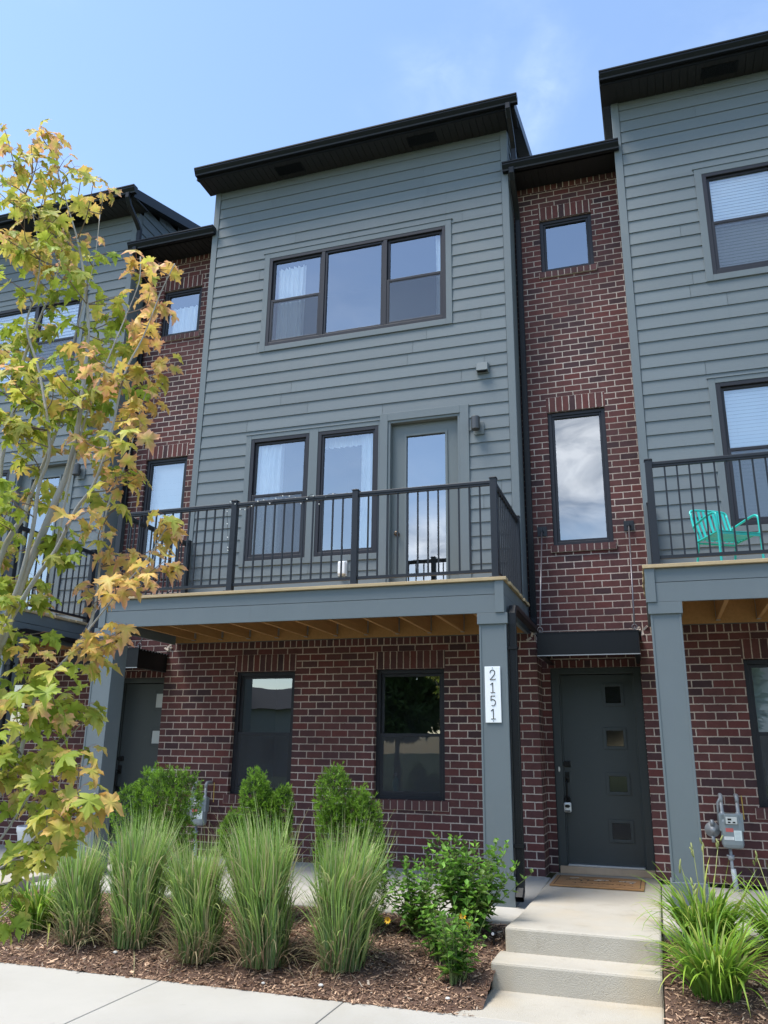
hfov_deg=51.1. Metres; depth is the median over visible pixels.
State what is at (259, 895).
ornamental grass
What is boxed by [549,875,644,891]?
door mat
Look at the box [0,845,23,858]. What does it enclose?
patio
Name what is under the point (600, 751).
entry door
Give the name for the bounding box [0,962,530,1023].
sidewalk
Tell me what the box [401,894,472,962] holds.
leafy perennial
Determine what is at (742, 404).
window
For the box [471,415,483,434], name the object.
wall lamp
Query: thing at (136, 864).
ornamental grass
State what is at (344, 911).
ornamental grass
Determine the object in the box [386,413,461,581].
balcony door
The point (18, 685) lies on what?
window
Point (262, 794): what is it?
evergreen shrub
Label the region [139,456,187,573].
window
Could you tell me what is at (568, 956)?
entry steps
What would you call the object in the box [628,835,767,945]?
daylily
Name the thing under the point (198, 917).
ornamental grass
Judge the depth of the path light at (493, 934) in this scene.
6.30 m
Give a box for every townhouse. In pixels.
[0,184,215,846]
[71,92,656,907]
[598,31,767,918]
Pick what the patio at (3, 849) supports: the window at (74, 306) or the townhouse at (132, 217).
the townhouse at (132, 217)
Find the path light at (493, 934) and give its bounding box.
[489,931,497,945]
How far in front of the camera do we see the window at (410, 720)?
9.65 m
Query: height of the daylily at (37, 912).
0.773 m
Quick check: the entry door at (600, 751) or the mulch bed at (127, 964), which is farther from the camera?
the entry door at (600, 751)
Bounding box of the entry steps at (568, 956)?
[448,873,665,1023]
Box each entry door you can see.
[108,678,163,842]
[550,667,655,870]
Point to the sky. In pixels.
(145, 94)
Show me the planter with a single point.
(20, 829)
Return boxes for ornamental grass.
[30,830,111,955]
[66,794,194,976]
[146,819,242,973]
[181,793,319,988]
[278,808,405,994]
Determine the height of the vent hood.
0.150 m
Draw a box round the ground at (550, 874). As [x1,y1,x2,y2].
[81,857,767,994]
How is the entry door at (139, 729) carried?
in the townhouse at (132, 217)
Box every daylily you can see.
[0,866,102,943]
[627,877,767,1015]
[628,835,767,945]
[710,850,767,957]
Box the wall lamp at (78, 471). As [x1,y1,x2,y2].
[72,463,85,478]
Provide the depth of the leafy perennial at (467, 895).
6.50 m
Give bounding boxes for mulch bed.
[0,891,506,1012]
[663,940,767,1023]
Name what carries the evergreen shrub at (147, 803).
on the mulch bed at (127, 964)
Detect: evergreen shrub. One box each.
[106,760,204,897]
[217,765,294,879]
[311,761,391,925]
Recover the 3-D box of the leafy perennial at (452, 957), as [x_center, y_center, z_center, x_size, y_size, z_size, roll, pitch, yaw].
[0.539,3.099,5.789,0.468,0.541,0.564,-5,-17,18]
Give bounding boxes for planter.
[16,825,38,842]
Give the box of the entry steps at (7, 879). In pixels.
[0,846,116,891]
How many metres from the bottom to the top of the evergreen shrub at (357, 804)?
1.371 m
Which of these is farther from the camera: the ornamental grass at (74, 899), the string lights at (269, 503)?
the string lights at (269, 503)
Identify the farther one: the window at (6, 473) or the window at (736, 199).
the window at (6, 473)
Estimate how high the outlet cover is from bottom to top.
0.263 m
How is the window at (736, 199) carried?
in the townhouse at (688, 128)
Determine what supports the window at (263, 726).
in the townhouse at (377, 294)
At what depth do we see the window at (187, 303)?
13.15 m
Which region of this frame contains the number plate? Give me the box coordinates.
[485,666,501,722]
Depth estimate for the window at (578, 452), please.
11.32 m
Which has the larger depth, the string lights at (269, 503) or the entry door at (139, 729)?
the entry door at (139, 729)
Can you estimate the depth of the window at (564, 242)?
11.69 m
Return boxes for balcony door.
[3,461,66,613]
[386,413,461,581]
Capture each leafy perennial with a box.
[375,853,482,936]
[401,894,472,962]
[422,831,533,936]
[427,904,490,985]
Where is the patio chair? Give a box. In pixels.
[689,510,764,561]
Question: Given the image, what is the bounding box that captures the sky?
[0,0,767,226]
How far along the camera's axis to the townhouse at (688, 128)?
9.47 m
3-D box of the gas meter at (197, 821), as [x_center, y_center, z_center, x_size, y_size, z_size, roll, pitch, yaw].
[-2.336,3.814,9.941,0.395,0.933,0.214,-5,-17,18]
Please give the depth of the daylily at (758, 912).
5.97 m
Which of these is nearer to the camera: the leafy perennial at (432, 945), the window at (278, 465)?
the leafy perennial at (432, 945)
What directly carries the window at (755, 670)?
in the townhouse at (688, 128)
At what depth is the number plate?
7.75 m
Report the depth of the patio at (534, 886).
7.91 m
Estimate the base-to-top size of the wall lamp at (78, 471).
0.216 m
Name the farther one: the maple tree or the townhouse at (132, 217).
the townhouse at (132, 217)
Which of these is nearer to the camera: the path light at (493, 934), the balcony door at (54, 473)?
the path light at (493, 934)
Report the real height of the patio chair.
0.730 m
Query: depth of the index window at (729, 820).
8.05 m
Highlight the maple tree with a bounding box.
[0,119,187,945]
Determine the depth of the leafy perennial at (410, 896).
6.57 m
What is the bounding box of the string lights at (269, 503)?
[226,493,336,550]
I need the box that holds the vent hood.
[476,362,488,373]
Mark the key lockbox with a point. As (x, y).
(567, 806)
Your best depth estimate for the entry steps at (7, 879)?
8.21 m
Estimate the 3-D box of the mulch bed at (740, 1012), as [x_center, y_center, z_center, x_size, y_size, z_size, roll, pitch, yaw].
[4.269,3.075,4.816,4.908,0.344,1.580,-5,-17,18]
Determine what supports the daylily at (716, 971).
on the mulch bed at (740, 1012)
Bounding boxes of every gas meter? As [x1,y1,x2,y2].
[187,780,214,855]
[705,793,744,891]
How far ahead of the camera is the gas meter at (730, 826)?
8.05 m
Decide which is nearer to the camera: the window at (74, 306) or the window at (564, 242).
the window at (564, 242)
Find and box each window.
[0,297,81,388]
[1,470,36,550]
[7,679,26,771]
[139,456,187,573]
[161,287,201,336]
[230,671,294,795]
[245,433,309,560]
[265,226,445,345]
[314,425,378,556]
[375,669,444,800]
[539,213,593,271]
[548,408,613,544]
[701,162,767,273]
[715,377,767,526]
[725,817,736,823]
[743,659,767,806]
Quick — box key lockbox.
[564,796,571,811]
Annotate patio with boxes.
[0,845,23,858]
[29,855,550,924]
[662,884,767,947]
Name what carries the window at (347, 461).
in the townhouse at (377, 294)
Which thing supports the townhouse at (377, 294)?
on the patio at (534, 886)
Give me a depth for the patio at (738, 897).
7.24 m
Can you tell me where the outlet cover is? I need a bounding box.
[338,561,346,576]

